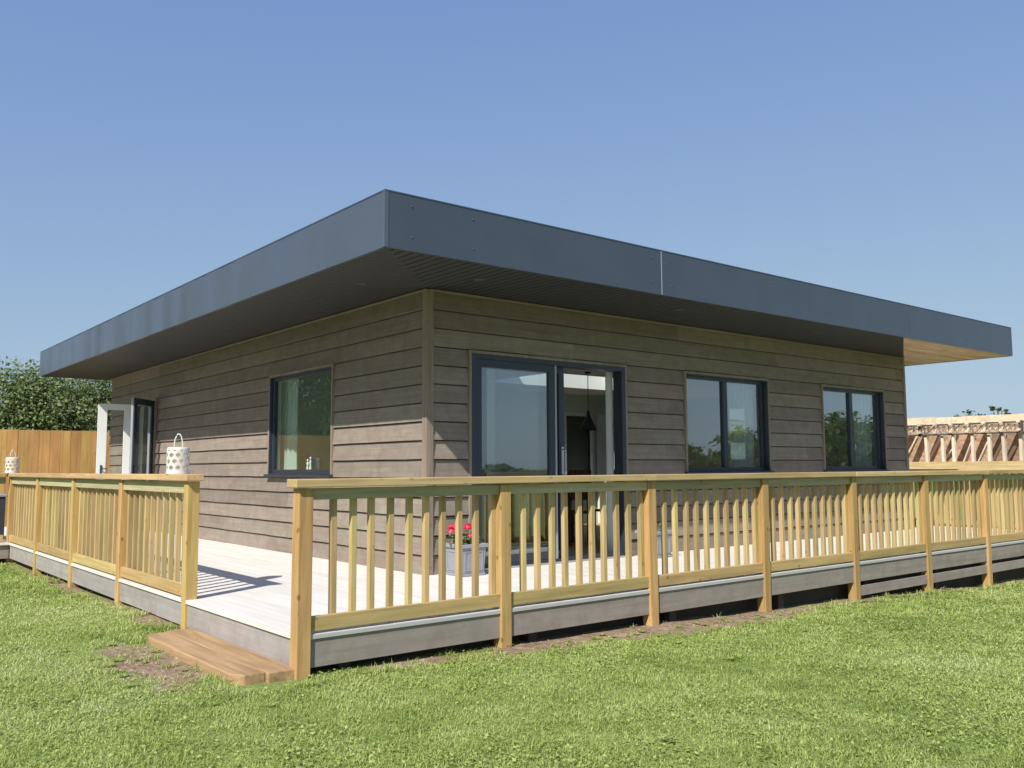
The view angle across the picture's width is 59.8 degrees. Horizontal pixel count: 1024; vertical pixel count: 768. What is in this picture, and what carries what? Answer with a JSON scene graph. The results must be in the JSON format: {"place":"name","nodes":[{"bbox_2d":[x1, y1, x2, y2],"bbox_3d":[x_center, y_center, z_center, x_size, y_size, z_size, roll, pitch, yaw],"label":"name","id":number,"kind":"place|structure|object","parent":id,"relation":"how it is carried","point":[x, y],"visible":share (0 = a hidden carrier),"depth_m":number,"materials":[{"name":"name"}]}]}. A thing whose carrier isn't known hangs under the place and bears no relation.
{"place":"outdoors","nodes":[
{"label":"outdoors","id":0,"kind":"place"},
{"bbox_2d":[0,479,1023,767],"bbox_3d":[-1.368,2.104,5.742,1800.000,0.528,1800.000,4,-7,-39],"label":"lawn ground","id":1,"kind":"structure","parent":0,"point":[514,649],"depth_m":5.34,"materials":[{"name":"green plant"}]},
{"bbox_2d":[0,429,110,526],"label":"board fence","id":2,"kind":"object","parent":1,"relation":"on","point":[48,451],"visible":0.1,"depth_m":18.68,"materials":[{"name":"brown wood"}]},
{"bbox_2d":[0,356,111,488],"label":"tree","id":3,"kind":"object","parent":1,"relation":"on","point":[39,409],"visible":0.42,"depth_m":20.27,"materials":[{"name":"green plant"}]},
{"bbox_2d":[148,628,293,685],"bbox_3d":[-2.141,1.953,6.343,0.394,0.127,1.920,4,-7,-39],"label":"step","id":4,"kind":"object","parent":1,"relation":"on","point":[229,661],"visible":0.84,"depth_m":6.09,"materials":[{"name":"brown wood"}]},
{"bbox_2d":[41,592,933,709],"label":"soil crumbs","id":5,"kind":"object","parent":1,"relation":"on","point":[152,662],"visible":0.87,"depth_m":6.36,"materials":[{"name":"brown soil"}]},
{"bbox_2d":[0,525,1023,669],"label":"deck","id":6,"kind":"structure","parent":1,"relation":"on","point":[243,600],"depth_m":8.24,"materials":[{"name":"grey wood"}]},
{"bbox_2d":[0,473,5,541],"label":"deck railing","id":7,"kind":"object","parent":6,"relation":"attached to","point":[2,478],"visible":1,"depth_m":13.31,"materials":[{"name":"brown wood"}]},
{"bbox_2d":[0,494,7,538],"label":"storage box","id":8,"kind":"object","parent":6,"relation":"on","point":[2,507],"visible":0.98,"depth_m":13.86,"materials":[{"name":"grey"}]},
{"bbox_2d":[5,473,203,628],"bbox_3d":[-5.103,1.753,10.389,0.150,1.413,7.856,4,-7,-39],"label":"deck railing","id":9,"kind":"object","parent":6,"relation":"attached to","point":[89,519],"visible":0.97,"depth_m":9.10,"materials":[{"name":"brown wood"}]},
{"bbox_2d":[5,449,19,472],"bbox_3d":[-7.502,1.158,13.385,0.200,0.355,0.200,1,-5,-12],"label":"lantern","id":10,"kind":"object","parent":9,"relation":"on","point":[7,459],"visible":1,"depth_m":13.31,"materials":[{"name":"white metal"}]},
{"bbox_2d":[165,433,189,473],"bbox_3d":[-2.931,0.612,7.823,0.200,0.355,0.200,-4,-6,34],"label":"lantern","id":11,"kind":"object","parent":9,"relation":"on","point":[174,470],"visible":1,"depth_m":7.74,"materials":[{"name":"white metal"}]},
{"bbox_2d":[446,542,487,576],"bbox_3d":[-0.472,1.765,8.992,0.335,0.315,0.335,4,-7,-39],"label":"planter","id":12,"kind":"object","parent":6,"relation":"on","point":[467,560],"visible":0.53,"depth_m":8.92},
{"bbox_2d":[447,523,479,546],"bbox_3d":[-0.494,1.535,9.018,0.339,0.255,0.346,0,-5,-4],"label":"geranium","id":13,"kind":"object","parent":12,"relation":"on","point":[467,537],"visible":0.5,"depth_m":8.97,"materials":[{"name":"pink plant"}]},
{"bbox_2d":[39,189,1012,574],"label":"lodge","id":14,"kind":"structure","parent":6,"relation":"on","point":[399,335],"depth_m":11.26,"materials":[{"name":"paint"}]},
{"bbox_2d":[95,398,158,529],"bbox_3d":[-6.802,1.432,15.883,0.724,2.335,1.857,4,-7,-39],"label":"french door","id":15,"kind":"structure","parent":14,"relation":"in","point":[131,416],"depth_m":16.35,"materials":[{"name":"grey"}]},
{"bbox_2d":[280,379,297,469],"bbox_3d":[-3.042,0.572,12.144,0.073,1.410,0.460,4,-7,-39],"label":"curtain","id":16,"kind":"object","parent":14,"relation":"hanging from","point":[289,423],"visible":0.77,"depth_m":12.11,"materials":[{"name":"white fabric"}]},
{"bbox_2d":[264,363,335,477],"bbox_3d":[-2.661,0.506,11.410,0.255,1.370,1.875,4,-7,-39],"label":"window","id":17,"kind":"structure","parent":14,"relation":"in","point":[272,471],"depth_m":11.67,"materials":[{"name":"grey paint"}]},
{"bbox_2d":[306,457,311,468],"bbox_3d":[-2.605,1.043,11.433,0.118,0.221,0.118,-2,-6,17],"label":"figurine","id":18,"kind":"object","parent":17,"relation":"in","point":[308,465],"visible":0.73,"depth_m":11.40,"materials":[{"name":"white ceramic"}]},
{"bbox_2d":[511,493,582,544],"bbox_3d":[0.757,1.928,13.175,1.500,0.760,0.840,4,-7,-39],"label":"dining table","id":19,"kind":"object","parent":14,"relation":"on","point":[543,520],"visible":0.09,"depth_m":12.48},
{"bbox_2d":[467,350,633,570],"bbox_3d":[0.453,0.861,10.158,2.440,2.325,0.200,4,-7,-39],"label":"sliding door","id":20,"kind":"structure","parent":14,"relation":"in","point":[479,362],"depth_m":10.12,"materials":[{"name":"grey metal"}]},
{"bbox_2d":[566,416,588,523],"bbox_3d":[1.232,1.638,17.015,0.618,2.040,0.040,4,-7,-39],"label":"inner door","id":21,"kind":"structure","parent":14,"relation":"in","point":[577,439],"depth_m":17.04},
{"bbox_2d":[567,470,590,545],"bbox_3d":[0.835,1.728,12.537,0.420,1.040,0.415,4,-7,-39],"label":"dining chair","id":22,"kind":"object","parent":14,"relation":"on","point":[571,496],"visible":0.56,"depth_m":12.34,"materials":[{"name":"black"}]},
{"bbox_2d":[580,372,596,429],"bbox_3d":[1.109,0.246,12.980,0.250,0.850,0.250,4,-7,-39],"label":"pendant lamp","id":23,"kind":"object","parent":14,"relation":"hanging from","point":[588,423],"visible":1,"depth_m":12.89,"materials":[{"name":"black metal"}]},
{"bbox_2d":[596,413,613,522],"bbox_3d":[2.027,1.620,17.130,0.500,2.100,0.605,4,-7,-39],"label":"tall cupboard","id":24,"kind":"object","parent":14,"relation":"on","point":[601,441],"visible":0.09,"depth_m":17.14,"materials":[{"name":"white paint"}]},
{"bbox_2d":[595,481,614,540],"bbox_3d":[1.456,1.771,13.038,0.420,1.040,0.415,4,-7,-39],"label":"dining chair","id":25,"kind":"object","parent":14,"relation":"on","point":[597,510],"visible":0.02,"depth_m":13.01,"materials":[{"name":"black"}]},
{"bbox_2d":[605,372,613,551],"bbox_3d":[1.215,0.937,10.983,0.138,2.280,0.059,3,-6,-32],"label":"curtain","id":26,"kind":"object","parent":14,"relation":"hanging from","point":[609,425],"visible":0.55,"depth_m":10.99,"materials":[{"name":"white fabric"}]},
{"bbox_2d":[682,371,774,473],"bbox_3d":[2.925,0.559,12.240,1.890,1.360,0.255,4,-7,-39],"label":"window","id":27,"kind":"structure","parent":14,"relation":"in","point":[762,383],"depth_m":12.27,"materials":[{"name":"grey paint"}]},
{"bbox_2d":[729,408,743,419],"bbox_3d":[3.143,0.425,12.460,0.330,0.155,0.002,4,-7,-39],"label":"paper notice","id":28,"kind":"object","parent":14,"relation":"attached to","point":[736,414],"visible":1,"depth_m":12.45,"materials":[{"name":"white paper"}]},
{"bbox_2d":[730,421,744,433],"bbox_3d":[3.152,0.607,12.449,0.330,0.170,0.002,4,-7,-39],"label":"paper notice","id":29,"kind":"object","parent":14,"relation":"attached to","point":[737,427],"visible":1,"depth_m":12.45,"materials":[{"name":"white paper"}]},
{"bbox_2d":[731,443,745,458],"bbox_3d":[3.154,0.936,12.418,0.330,0.230,0.002,4,-7,-39],"label":"paper notice","id":30,"kind":"object","parent":14,"relation":"attached to","point":[738,451],"visible":1,"depth_m":12.42,"materials":[{"name":"white paper"}]},
{"bbox_2d":[728,383,754,466],"bbox_3d":[3.271,0.640,12.705,0.540,1.510,0.074,4,-7,-39],"label":"curtain","id":31,"kind":"object","parent":14,"relation":"hanging from","point":[740,396],"visible":0.5,"depth_m":12.76,"materials":[{"name":"white fabric"}]},
{"bbox_2d":[819,384,890,471],"bbox_3d":[5.424,0.734,14.255,1.900,1.360,0.255,4,-7,-39],"label":"window","id":32,"kind":"structure","parent":14,"relation":"in","point":[879,399],"depth_m":14.29,"materials":[{"name":"grey paint"}]},
{"bbox_2d":[853,394,872,465],"bbox_3d":[5.805,0.818,14.748,0.460,1.510,0.074,4,-7,-39],"label":"curtain","id":33,"kind":"object","parent":14,"relation":"hanging from","point":[862,430],"visible":0.73,"depth_m":14.74,"materials":[{"name":"white fabric"}]},
{"bbox_2d":[635,529,671,557],"bbox_3d":[1.711,1.911,10.669,0.335,0.315,0.335,4,-7,-39],"label":"planter","id":34,"kind":"object","parent":6,"relation":"on","point":[669,537],"visible":0.19,"depth_m":10.59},
{"bbox_2d":[287,469,1023,679],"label":"deck railing","id":35,"kind":"object","parent":6,"relation":"attached to","point":[502,597],"visible":0.97,"depth_m":7.82,"materials":[{"name":"brown wood"}]},
{"bbox_2d":[909,469,1023,527],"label":"deck railing","id":36,"kind":"object","parent":6,"relation":"attached to","point":[964,493],"visible":0.04,"depth_m":15.68,"materials":[{"name":"brown wood"}]},
{"bbox_2d":[907,414,1023,519],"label":"timber frame","id":37,"kind":"object","parent":1,"relation":"on","point":[982,442],"visible":0.24,"depth_m":20.63,"materials":[{"name":"wood"}]},
{"bbox_2d":[953,406,1011,503],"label":"tree","id":38,"kind":"object","parent":1,"relation":"on","point":[992,408],"visible":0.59,"depth_m":41.44,"materials":[{"name":"green plant"}]},
{"bbox_2d":[0,0,1023,426],"label":"sky","id":39,"kind":"structure","parent":0,"point":[873,148],"materials":[{"name":"blue"}]}
]}

